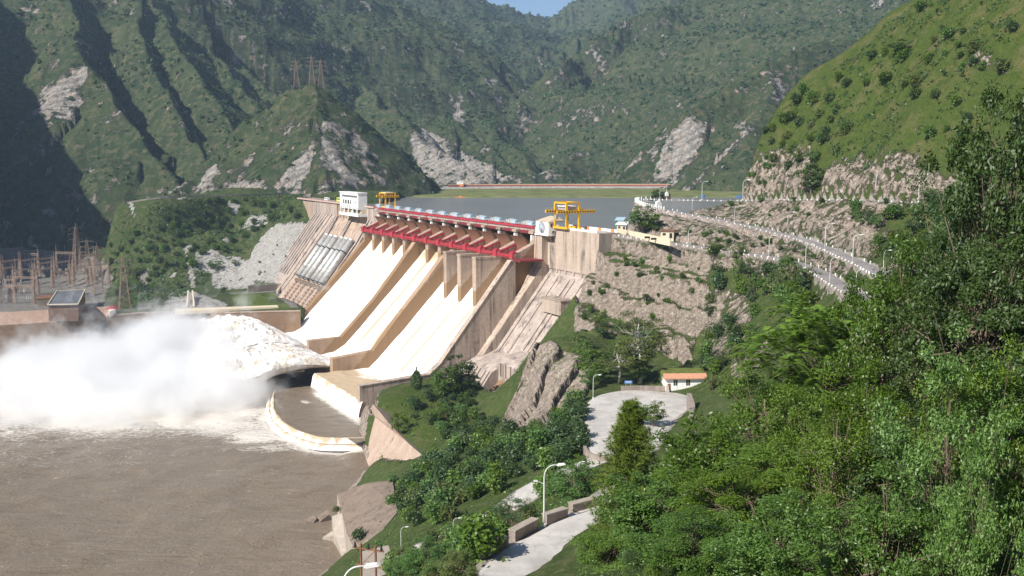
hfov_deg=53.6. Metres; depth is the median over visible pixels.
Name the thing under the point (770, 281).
bush
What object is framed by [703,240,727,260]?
tree
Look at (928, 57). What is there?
tree
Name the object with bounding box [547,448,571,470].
bush
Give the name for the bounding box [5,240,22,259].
switchyard gantry
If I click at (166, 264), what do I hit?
tree
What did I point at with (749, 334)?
bush
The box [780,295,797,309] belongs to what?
bush
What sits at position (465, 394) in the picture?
tree
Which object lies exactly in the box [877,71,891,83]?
tree
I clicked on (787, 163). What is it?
tree
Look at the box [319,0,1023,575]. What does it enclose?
terrain
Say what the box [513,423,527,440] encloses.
bush
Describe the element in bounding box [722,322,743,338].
bush
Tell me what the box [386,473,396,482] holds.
bush
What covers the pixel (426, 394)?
bush
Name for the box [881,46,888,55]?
tree
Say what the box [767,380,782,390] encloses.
shrub
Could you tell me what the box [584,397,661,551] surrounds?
tree
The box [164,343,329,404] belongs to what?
water jet
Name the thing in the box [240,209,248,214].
tree
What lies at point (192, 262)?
tree
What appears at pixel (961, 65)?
tree
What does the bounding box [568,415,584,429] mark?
bush
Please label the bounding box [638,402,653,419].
tree
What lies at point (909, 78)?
meadow grass
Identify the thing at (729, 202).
bush
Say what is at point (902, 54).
tree
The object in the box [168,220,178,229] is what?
tree
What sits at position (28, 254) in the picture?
switchyard gantry
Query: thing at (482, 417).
bush
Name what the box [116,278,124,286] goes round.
tree
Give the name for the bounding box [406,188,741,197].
shore
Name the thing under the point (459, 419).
tree
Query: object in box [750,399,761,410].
shrub
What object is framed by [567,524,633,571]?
tree
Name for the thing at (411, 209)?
gate hoist
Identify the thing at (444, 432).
bush
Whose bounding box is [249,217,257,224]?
tree
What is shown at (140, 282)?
tree
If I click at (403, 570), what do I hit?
tree
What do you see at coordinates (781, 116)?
tree
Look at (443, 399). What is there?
bush
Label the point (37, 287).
switchyard gantry
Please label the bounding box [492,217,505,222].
gate hoist
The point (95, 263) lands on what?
transmission tower
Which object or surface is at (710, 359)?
bush
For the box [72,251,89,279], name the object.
switchyard gantry
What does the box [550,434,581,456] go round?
bush
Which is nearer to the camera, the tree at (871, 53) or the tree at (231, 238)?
the tree at (871, 53)
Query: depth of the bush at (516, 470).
308.01 m
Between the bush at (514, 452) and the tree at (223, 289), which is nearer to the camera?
the bush at (514, 452)
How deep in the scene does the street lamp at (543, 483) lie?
143.50 m
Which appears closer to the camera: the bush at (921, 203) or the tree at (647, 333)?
the bush at (921, 203)
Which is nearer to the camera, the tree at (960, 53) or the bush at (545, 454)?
the bush at (545, 454)
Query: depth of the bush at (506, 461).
319.28 m
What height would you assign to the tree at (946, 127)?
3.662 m
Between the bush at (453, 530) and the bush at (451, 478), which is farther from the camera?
the bush at (451, 478)
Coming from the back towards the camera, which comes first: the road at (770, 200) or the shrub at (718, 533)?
the road at (770, 200)
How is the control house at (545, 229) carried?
on the concrete dam at (523, 281)
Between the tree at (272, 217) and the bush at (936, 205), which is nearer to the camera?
the bush at (936, 205)
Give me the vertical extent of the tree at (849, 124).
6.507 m
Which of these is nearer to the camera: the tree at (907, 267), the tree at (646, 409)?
the tree at (907, 267)
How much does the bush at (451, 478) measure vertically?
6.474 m
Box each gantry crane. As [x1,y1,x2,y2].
[376,192,398,207]
[545,201,594,229]
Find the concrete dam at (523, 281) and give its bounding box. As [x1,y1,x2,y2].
[275,197,618,415]
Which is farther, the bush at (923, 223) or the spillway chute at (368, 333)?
the spillway chute at (368, 333)
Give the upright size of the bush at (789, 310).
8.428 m
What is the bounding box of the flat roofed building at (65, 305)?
[47,289,85,321]
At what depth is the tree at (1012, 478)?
36.28 m
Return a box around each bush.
[332,506,339,512]
[349,525,366,540]
[380,550,399,575]
[384,494,402,506]
[385,545,420,568]
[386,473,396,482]
[389,482,409,504]
[395,478,410,490]
[395,498,417,514]
[397,503,415,521]
[399,509,424,526]
[402,470,422,483]
[403,488,422,505]
[405,396,421,409]
[408,411,419,418]
[410,461,424,476]
[410,482,420,488]
[411,481,431,504]
[417,457,436,477]
[417,474,436,488]
[418,451,431,461]
[419,499,455,524]
[421,491,438,503]
[421,527,442,549]
[423,447,448,462]
[424,391,434,399]
[424,414,435,422]
[425,444,442,458]
[428,461,451,479]
[429,411,438,420]
[429,477,447,487]
[429,486,457,505]
[430,496,448,514]
[431,481,453,493]
[434,402,443,412]
[435,387,446,397]
[435,420,448,431]
[437,456,455,469]
[437,503,460,520]
[438,395,448,402]
[438,525,467,559]
[438,530,446,541]
[439,427,454,440]
[440,525,456,536]
[443,442,460,453]
[443,468,462,486]
[444,384,453,393]
[444,534,478,569]
[445,432,464,453]
[446,423,455,430]
[446,451,461,463]
[448,392,456,399]
[449,489,468,505]
[451,426,471,438]
[451,520,474,549]
[453,403,467,413]
[453,459,472,482]
[455,477,484,500]
[455,509,505,562]
[456,459,482,479]
[457,433,473,449]
[460,447,479,460]
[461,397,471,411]
[463,397,476,405]
[463,481,484,498]
[464,388,476,396]
[467,405,477,418]
[467,437,484,453]
[468,454,481,471]
[470,423,478,432]
[470,430,492,443]
[471,469,494,491]
[473,419,495,428]
[474,423,495,438]
[474,446,499,465]
[475,414,486,422]
[479,461,492,471]
[480,435,494,454]
[480,507,498,523]
[484,469,510,493]
[485,439,505,452]
[487,459,509,478]
[488,415,499,424]
[492,432,508,443]
[492,509,516,535]
[493,500,510,514]
[495,448,507,459]
[496,416,518,434]
[497,455,514,470]
[498,428,517,438]
[499,435,523,448]
[502,462,524,477]
[503,441,525,461]
[505,430,525,448]
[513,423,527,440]
[521,502,536,519]
[522,450,539,464]
[523,424,553,446]
[523,436,541,453]
[525,418,542,437]
[526,454,539,471]
[529,470,556,497]
[530,474,548,497]
[531,443,557,473]
[544,434,564,449]
[545,410,563,428]
[545,420,570,439]
[547,406,562,420]
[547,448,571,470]
[547,469,565,489]
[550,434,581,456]
[552,442,573,463]
[554,410,573,423]
[561,402,589,420]
[562,397,590,414]
[564,389,587,398]
[565,395,580,410]
[565,432,591,454]
[567,453,593,469]
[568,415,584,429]
[568,420,591,438]
[581,312,588,318]
[603,282,610,287]
[636,271,644,276]
[641,293,650,299]
[696,353,717,370]
[698,336,716,358]
[701,328,713,341]
[701,356,715,367]
[703,303,716,316]
[703,375,721,389]
[704,293,715,303]
[708,270,729,289]
[708,322,724,338]
[708,359,721,374]
[716,351,731,367]
[720,311,738,328]
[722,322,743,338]
[724,345,747,364]
[726,200,734,205]
[726,333,743,349]
[732,272,744,285]
[734,277,751,294]
[738,324,749,333]
[738,328,759,352]
[740,341,756,353]
[742,280,759,295]
[743,322,759,332]
[745,289,758,302]
[748,301,760,317]
[754,278,770,295]
[756,260,773,276]
[758,272,781,291]
[762,304,772,317]
[763,238,772,243]
[767,262,776,272]
[769,283,781,303]
[773,267,792,286]
[773,283,791,300]
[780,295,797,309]
[782,285,806,304]
[782,299,796,316]
[785,278,806,292]
[787,305,807,322]
[796,289,819,306]
[847,206,862,219]
[849,199,862,209]
[851,214,864,225]
[861,205,876,220]
[863,212,878,225]
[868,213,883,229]
[869,232,887,244]
[878,207,893,219]
[883,239,896,257]
[884,203,906,217]
[886,229,895,238]
[897,196,914,210]
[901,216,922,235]
[908,202,918,213]
[913,217,930,227]
[915,227,928,240]
[916,198,931,210]
[924,196,945,212]
[932,206,942,222]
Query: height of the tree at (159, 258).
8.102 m
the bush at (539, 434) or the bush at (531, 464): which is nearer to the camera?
the bush at (531, 464)
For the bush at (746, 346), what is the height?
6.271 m
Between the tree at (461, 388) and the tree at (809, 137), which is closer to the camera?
the tree at (461, 388)
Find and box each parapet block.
[480,535,509,559]
[508,517,538,541]
[542,506,568,525]
[568,496,597,512]
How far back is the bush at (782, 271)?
393.89 m
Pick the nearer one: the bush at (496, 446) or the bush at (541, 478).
the bush at (541, 478)
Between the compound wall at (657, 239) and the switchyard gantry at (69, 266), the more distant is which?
the switchyard gantry at (69, 266)
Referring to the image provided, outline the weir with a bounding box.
[270,394,347,451]
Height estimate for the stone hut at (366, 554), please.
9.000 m
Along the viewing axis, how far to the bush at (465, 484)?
307.25 m
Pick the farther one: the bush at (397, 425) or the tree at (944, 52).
the tree at (944, 52)
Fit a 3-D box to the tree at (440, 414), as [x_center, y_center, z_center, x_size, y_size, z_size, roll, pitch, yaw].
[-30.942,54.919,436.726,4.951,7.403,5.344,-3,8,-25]
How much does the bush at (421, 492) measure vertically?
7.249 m
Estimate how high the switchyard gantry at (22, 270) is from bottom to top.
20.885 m
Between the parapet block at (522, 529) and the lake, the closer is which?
the parapet block at (522, 529)
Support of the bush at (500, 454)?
on the terrain at (513, 398)
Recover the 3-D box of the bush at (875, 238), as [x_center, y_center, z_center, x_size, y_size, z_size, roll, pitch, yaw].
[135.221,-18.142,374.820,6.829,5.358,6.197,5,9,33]
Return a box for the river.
[0,352,368,575]
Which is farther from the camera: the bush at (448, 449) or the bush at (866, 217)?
the bush at (866, 217)
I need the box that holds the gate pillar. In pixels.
[655,198,661,207]
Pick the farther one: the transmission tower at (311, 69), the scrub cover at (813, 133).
the transmission tower at (311, 69)
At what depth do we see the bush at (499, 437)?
343.14 m
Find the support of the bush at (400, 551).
on the terrain at (513, 398)
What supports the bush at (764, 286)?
on the terrain at (689, 320)
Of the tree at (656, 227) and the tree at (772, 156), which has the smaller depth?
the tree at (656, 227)
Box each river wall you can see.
[0,306,108,360]
[106,310,300,353]
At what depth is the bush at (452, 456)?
359.45 m
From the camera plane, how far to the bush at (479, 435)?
359.51 m
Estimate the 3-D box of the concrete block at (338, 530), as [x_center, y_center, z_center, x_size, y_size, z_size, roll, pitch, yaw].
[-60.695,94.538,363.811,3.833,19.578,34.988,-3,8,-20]
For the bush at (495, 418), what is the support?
on the terrain at (513, 398)
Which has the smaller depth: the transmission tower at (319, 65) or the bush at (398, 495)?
the bush at (398, 495)
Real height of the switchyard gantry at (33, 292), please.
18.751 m
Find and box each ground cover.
[382,345,592,573]
[388,309,582,422]
[578,252,830,393]
[659,211,931,268]
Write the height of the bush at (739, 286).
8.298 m
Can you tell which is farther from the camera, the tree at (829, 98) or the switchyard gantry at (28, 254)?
the switchyard gantry at (28, 254)
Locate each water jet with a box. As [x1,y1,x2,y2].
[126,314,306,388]
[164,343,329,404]
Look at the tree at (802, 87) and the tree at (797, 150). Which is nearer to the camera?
the tree at (797, 150)
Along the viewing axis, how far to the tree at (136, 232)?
968.93 m
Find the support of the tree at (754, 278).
on the terrain at (689, 320)
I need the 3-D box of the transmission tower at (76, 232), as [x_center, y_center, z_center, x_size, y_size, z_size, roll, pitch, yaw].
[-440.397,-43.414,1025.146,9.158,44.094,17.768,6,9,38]
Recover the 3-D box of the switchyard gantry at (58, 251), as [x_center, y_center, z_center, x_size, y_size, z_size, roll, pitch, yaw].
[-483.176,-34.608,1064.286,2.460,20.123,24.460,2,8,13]
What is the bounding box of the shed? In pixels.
[37,295,52,305]
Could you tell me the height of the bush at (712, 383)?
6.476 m
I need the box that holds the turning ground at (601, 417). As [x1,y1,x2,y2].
[583,390,686,454]
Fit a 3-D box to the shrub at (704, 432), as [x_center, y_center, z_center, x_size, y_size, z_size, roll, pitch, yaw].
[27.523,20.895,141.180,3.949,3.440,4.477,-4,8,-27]
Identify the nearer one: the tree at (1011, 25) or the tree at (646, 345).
the tree at (646, 345)
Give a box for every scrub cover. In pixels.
[107,192,307,303]
[350,406,575,565]
[386,314,593,412]
[705,160,949,257]
[758,91,862,176]
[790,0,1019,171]
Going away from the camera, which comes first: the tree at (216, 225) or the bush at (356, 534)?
the bush at (356, 534)
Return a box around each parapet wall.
[127,193,304,202]
[175,305,277,314]
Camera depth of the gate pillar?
575.63 m
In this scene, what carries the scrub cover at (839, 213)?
on the terrain at (513, 398)
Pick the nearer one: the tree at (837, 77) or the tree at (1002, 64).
the tree at (1002, 64)
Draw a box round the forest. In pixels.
[0,0,904,235]
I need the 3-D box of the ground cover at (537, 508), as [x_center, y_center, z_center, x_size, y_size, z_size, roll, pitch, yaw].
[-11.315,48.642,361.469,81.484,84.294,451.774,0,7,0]
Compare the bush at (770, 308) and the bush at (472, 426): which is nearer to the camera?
the bush at (770, 308)
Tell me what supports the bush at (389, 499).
on the terrain at (513, 398)
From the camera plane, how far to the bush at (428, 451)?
373.16 m
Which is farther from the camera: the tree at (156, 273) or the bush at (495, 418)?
the tree at (156, 273)
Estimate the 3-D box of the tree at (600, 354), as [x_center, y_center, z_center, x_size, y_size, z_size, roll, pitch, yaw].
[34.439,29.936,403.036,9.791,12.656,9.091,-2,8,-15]
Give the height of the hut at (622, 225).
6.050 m
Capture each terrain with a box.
[0,187,399,363]
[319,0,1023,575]
[530,209,841,417]
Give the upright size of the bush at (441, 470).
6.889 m
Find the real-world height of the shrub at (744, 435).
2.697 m
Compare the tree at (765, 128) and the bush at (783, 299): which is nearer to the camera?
the bush at (783, 299)
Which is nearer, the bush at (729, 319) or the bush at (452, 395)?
the bush at (729, 319)
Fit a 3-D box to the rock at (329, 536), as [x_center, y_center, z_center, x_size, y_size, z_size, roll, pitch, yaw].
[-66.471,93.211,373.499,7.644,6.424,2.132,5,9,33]
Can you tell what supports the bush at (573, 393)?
on the terrain at (513, 398)
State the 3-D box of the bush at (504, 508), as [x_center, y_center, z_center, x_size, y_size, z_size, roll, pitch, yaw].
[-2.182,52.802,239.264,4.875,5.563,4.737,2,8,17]
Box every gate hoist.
[385,205,393,208]
[393,206,403,210]
[404,207,414,211]
[416,208,425,212]
[426,209,437,214]
[438,211,449,215]
[451,212,462,217]
[464,213,475,218]
[476,215,490,220]
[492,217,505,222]
[508,218,521,224]
[524,220,535,225]
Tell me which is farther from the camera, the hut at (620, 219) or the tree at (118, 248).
the tree at (118, 248)
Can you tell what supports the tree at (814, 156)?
on the terrain at (513, 398)
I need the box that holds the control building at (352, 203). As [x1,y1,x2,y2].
[339,191,366,216]
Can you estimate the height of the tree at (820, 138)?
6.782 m
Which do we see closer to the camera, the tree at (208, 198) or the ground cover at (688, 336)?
the ground cover at (688, 336)
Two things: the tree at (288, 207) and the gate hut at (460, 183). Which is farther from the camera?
the gate hut at (460, 183)
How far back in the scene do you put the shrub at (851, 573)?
40.06 m
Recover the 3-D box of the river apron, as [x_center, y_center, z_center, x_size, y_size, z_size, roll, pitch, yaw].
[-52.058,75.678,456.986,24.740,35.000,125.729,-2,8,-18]
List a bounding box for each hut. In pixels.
[362,545,389,575]
[456,181,463,185]
[615,217,625,228]
[615,221,629,232]
[659,229,675,240]
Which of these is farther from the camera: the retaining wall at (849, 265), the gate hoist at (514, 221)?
the gate hoist at (514, 221)
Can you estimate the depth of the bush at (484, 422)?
416.73 m
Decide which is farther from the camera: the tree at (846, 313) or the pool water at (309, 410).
the pool water at (309, 410)
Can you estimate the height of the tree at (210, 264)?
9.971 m
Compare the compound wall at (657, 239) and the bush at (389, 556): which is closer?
the bush at (389, 556)
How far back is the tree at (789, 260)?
405.33 m
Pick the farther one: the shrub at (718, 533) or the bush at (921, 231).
the bush at (921, 231)
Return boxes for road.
[414,458,604,548]
[477,466,654,575]
[617,234,868,300]
[646,199,987,205]
[646,203,888,278]
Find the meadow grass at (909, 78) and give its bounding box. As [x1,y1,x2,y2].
[784,0,1023,168]
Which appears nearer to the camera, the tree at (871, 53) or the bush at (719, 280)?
the bush at (719, 280)
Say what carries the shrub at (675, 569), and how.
on the terrain at (513, 398)
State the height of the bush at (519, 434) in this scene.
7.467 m
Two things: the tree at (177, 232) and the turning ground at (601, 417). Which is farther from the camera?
the tree at (177, 232)
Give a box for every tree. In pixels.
[113,245,124,252]
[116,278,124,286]
[132,228,140,237]
[133,283,144,290]
[135,279,145,285]
[143,243,154,250]
[149,285,159,291]
[152,270,159,275]
[154,290,162,297]
[155,256,162,262]
[159,244,167,250]
[161,260,169,268]
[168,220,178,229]
[170,228,183,236]
[181,223,189,229]
[182,229,190,236]
[188,257,197,267]
[200,209,207,217]
[204,196,211,204]
[207,260,213,269]
[211,222,220,227]
[213,196,221,202]
[213,261,222,269]
[219,285,227,292]
[220,243,228,250]
[226,235,234,241]
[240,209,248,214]
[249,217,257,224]
[251,199,258,205]
[251,225,258,230]
[267,201,273,207]
[268,212,277,220]
[286,204,293,213]
[383,552,430,575]
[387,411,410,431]
[394,535,462,575]
[410,366,422,388]
[419,548,483,575]
[421,386,432,394]
[429,368,443,395]
[433,367,463,396]
[435,407,445,420]
[439,402,453,414]
[443,354,477,392]
[448,407,460,415]
[450,378,465,394]
[450,409,468,430]
[457,392,468,400]
[463,377,481,389]
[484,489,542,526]
[536,458,605,506]
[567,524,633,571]
[570,333,592,346]
[571,347,602,370]
[572,329,587,341]
[572,338,593,356]
[577,367,597,387]
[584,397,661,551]
[589,366,609,383]
[590,348,610,368]
[590,464,724,550]
[593,308,608,321]
[593,343,642,383]
[594,322,609,338]
[606,301,673,383]
[606,340,627,358]
[614,317,625,334]
[615,504,746,575]
[623,322,653,340]
[625,205,659,232]
[625,359,650,383]
[626,352,650,372]
[638,325,661,340]
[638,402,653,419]
[641,400,668,426]
[643,407,774,533]
[648,187,671,202]
[651,464,836,534]
[652,221,668,231]
[700,487,864,575]
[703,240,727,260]
[709,261,724,271]
[709,360,826,495]
[714,416,857,507]
[724,293,905,420]
[728,243,748,257]
[729,259,745,271]
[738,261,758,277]
[749,273,763,291]
[760,125,768,132]
[764,366,911,532]
[767,136,774,143]
[767,153,777,161]
[768,123,776,132]
[774,272,791,284]
[775,256,785,268]
[776,111,788,122]
[778,139,784,147]
[778,279,792,293]
[781,253,798,265]
[782,159,792,169]
[782,458,974,575]
[783,130,791,140]
[784,263,802,277]
[785,111,796,119]
[785,142,796,151]
[789,91,802,102]
[790,164,824,198]
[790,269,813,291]
[792,147,801,155]
[792,155,803,162]
[794,118,803,126]
[796,82,808,93]
[797,266,821,280]
[804,132,813,140]
[804,160,813,169]
[805,90,814,99]
[805,118,815,126]
[806,148,819,164]
[807,91,819,105]
[807,284,882,418]
[808,356,946,514]
[811,109,823,118]
[816,132,827,144]
[817,228,971,413]
[820,126,830,132]
[821,91,834,102]
[824,133,831,141]
[825,392,981,543]
[827,115,835,122]
[829,101,840,113]
[829,144,840,153]
[834,71,843,80]
[839,120,853,130]
[839,124,848,136]
[840,77,852,87]
[849,235,944,374]
[860,78,869,85]
[864,49,877,59]
[864,316,1023,573]
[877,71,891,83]
[877,276,1006,461]
[880,223,1023,431]
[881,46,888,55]
[883,39,912,51]
[886,164,1023,318]
[895,47,909,61]
[896,401,1023,575]
[898,79,908,87]
[905,75,922,88]
[905,333,1023,575]
[908,87,922,97]
[913,0,926,12]
[919,78,1023,420]
[920,188,943,201]
[921,123,937,137]
[923,51,934,63]
[929,89,940,97]
[930,35,937,42]
[938,26,954,38]
[939,48,948,57]
[942,124,949,131]
[949,94,961,104]
[955,50,964,57]
[957,26,966,34]
[958,60,965,70]
[961,110,972,119]
[964,40,981,54]
[968,56,980,65]
[977,59,987,70]
[992,57,1011,72]
[1004,17,1020,31]
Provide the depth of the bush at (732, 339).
384.97 m
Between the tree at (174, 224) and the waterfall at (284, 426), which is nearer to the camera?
the waterfall at (284, 426)
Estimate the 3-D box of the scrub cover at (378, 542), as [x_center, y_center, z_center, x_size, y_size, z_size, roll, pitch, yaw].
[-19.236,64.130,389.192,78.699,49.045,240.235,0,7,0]
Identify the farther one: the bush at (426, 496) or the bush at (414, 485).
the bush at (414, 485)
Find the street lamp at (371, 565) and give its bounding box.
[344,562,379,575]
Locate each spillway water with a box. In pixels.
[286,240,402,344]
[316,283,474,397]
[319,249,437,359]
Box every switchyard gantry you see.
[0,250,19,267]
[0,252,20,278]
[0,265,18,283]
[0,279,17,303]
[1,273,17,294]
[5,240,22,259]
[8,279,36,303]
[12,261,34,283]
[12,270,39,294]
[17,249,39,263]
[19,255,40,279]
[21,248,42,260]
[32,260,54,286]
[34,255,53,277]
[37,252,54,271]
[44,245,60,264]
[50,267,70,287]
[53,256,70,279]
[55,244,77,270]
[64,246,78,263]
[71,261,92,286]
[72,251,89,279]
[79,247,94,271]
[85,262,110,286]
[93,257,110,279]
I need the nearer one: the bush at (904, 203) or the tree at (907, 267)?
the tree at (907, 267)
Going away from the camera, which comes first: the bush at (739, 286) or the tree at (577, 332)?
the bush at (739, 286)
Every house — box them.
[106,305,118,316]
[535,216,564,241]
[659,368,706,392]
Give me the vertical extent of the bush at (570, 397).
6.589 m
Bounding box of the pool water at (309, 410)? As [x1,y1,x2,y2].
[274,386,364,442]
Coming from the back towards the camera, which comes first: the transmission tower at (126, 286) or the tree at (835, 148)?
the transmission tower at (126, 286)
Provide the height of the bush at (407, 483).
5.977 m
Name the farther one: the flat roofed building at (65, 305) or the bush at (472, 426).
the flat roofed building at (65, 305)
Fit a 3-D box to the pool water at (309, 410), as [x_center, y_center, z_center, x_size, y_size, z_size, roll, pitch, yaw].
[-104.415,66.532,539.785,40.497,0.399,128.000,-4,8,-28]
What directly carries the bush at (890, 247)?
on the terrain at (513, 398)
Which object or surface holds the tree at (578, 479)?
on the terrain at (513, 398)
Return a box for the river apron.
[366,404,421,465]
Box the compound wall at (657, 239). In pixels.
[621,229,670,245]
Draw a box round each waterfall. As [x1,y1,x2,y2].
[266,394,362,450]
[270,390,362,443]
[311,373,361,416]
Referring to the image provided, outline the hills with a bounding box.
[0,0,911,252]
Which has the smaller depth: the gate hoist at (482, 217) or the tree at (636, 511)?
the tree at (636, 511)
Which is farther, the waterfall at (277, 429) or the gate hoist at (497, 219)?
the gate hoist at (497, 219)
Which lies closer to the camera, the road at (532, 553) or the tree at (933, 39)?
the road at (532, 553)
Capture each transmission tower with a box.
[68,223,83,266]
[78,237,94,273]
[87,243,107,293]
[112,256,134,308]
[291,61,301,86]
[306,57,317,84]
[315,60,325,89]
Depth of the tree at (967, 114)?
419.83 m
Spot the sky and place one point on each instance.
(545, 8)
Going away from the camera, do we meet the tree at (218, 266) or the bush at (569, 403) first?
the bush at (569, 403)
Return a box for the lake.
[162,196,741,233]
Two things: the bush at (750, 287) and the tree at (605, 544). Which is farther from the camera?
the bush at (750, 287)
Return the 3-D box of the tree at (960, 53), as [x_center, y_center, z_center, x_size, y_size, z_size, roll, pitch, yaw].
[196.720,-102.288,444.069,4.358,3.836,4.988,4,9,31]
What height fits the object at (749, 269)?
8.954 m
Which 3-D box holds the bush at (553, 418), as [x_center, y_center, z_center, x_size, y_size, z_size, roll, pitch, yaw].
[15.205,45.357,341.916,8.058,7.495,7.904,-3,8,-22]
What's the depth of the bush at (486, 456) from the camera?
331.95 m
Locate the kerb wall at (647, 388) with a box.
[621,385,664,390]
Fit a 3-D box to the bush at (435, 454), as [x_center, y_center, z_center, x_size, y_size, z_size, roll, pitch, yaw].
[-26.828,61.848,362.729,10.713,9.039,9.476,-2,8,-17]
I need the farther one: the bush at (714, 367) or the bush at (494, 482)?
the bush at (714, 367)
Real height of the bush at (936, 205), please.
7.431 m
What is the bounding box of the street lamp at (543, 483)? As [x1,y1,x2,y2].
[534,463,565,527]
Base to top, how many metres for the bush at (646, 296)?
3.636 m
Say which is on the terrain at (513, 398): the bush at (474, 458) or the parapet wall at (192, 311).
the bush at (474, 458)
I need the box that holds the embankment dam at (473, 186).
[441,184,669,188]
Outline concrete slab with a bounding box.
[337,481,396,552]
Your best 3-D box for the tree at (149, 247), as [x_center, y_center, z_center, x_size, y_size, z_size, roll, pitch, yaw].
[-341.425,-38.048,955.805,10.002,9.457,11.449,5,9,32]
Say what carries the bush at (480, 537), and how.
on the terrain at (513, 398)
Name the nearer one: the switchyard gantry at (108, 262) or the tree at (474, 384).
the tree at (474, 384)
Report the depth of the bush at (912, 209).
381.05 m
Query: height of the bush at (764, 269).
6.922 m
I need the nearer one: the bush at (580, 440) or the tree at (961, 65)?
the bush at (580, 440)
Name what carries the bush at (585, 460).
on the terrain at (513, 398)
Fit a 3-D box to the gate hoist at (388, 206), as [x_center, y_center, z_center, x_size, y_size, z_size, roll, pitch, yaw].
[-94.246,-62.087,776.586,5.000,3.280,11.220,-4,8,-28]
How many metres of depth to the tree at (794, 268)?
394.29 m
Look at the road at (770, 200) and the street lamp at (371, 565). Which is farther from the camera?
the road at (770, 200)
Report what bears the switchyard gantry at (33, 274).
on the terrain at (240, 277)
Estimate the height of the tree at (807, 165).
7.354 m
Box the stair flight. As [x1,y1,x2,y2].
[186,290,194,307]
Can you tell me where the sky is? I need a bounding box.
[487,0,575,17]
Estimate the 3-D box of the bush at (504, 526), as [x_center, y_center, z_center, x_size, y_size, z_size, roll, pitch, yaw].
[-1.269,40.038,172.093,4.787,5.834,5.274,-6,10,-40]
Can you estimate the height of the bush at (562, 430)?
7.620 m
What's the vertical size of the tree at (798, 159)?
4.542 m
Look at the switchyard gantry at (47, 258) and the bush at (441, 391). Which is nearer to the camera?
the bush at (441, 391)
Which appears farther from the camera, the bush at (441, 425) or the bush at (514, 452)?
the bush at (441, 425)
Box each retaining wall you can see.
[247,283,280,292]
[581,418,610,461]
[612,234,793,266]
[632,203,743,233]
[686,393,695,425]
[751,228,859,272]
[802,268,848,300]
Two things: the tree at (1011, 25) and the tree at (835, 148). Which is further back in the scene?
the tree at (835, 148)
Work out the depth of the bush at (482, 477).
306.72 m
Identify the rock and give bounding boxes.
[304,515,316,522]
[316,510,329,521]
[322,531,333,540]
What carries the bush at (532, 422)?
on the terrain at (513, 398)
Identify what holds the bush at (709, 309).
on the terrain at (689, 320)
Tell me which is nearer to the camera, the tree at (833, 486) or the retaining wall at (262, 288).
the tree at (833, 486)
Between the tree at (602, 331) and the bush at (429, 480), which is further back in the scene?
the tree at (602, 331)
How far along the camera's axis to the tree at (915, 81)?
465.91 m
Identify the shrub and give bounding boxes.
[614,545,649,568]
[622,548,648,569]
[642,561,666,575]
[666,552,697,575]
[676,570,706,575]
[679,530,699,557]
[698,428,713,436]
[701,527,733,537]
[710,420,736,438]
[737,424,754,442]
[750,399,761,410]
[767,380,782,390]
[775,400,794,412]
[807,499,840,528]
[840,569,870,575]
[976,543,1018,575]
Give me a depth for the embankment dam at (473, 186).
1388.44 m
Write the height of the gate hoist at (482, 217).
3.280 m
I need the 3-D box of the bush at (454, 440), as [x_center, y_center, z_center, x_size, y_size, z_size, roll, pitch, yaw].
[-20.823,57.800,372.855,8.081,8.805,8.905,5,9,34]
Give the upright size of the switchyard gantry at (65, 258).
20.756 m
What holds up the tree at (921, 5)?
on the terrain at (513, 398)
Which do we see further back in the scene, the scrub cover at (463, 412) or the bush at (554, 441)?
the scrub cover at (463, 412)
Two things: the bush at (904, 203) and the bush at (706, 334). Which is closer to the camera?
the bush at (904, 203)
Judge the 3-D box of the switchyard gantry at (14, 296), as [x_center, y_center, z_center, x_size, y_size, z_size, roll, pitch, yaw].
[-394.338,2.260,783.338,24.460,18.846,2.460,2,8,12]
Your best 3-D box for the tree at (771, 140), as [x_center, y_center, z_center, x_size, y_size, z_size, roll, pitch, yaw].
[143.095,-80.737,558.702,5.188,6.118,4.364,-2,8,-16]
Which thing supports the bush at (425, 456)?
on the terrain at (513, 398)
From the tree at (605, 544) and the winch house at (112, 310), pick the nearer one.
the tree at (605, 544)
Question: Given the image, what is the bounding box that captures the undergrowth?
[576,326,1023,575]
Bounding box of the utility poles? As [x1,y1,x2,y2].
[352,541,383,575]
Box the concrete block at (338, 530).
[332,513,345,555]
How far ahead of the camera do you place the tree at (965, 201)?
60.21 m
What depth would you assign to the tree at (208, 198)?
1011.83 m
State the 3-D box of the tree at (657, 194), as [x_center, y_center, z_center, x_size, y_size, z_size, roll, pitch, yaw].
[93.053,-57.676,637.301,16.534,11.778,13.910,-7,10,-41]
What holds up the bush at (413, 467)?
on the terrain at (513, 398)
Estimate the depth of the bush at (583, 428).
319.79 m
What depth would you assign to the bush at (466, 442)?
375.75 m
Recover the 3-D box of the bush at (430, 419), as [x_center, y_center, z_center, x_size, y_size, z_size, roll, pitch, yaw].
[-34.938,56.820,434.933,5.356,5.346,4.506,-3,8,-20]
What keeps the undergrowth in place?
on the terrain at (513, 398)
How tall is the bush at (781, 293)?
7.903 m
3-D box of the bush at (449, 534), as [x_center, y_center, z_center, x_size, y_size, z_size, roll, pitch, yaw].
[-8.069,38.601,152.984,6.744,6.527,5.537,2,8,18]
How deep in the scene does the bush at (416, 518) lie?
303.37 m
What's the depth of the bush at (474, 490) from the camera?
301.81 m

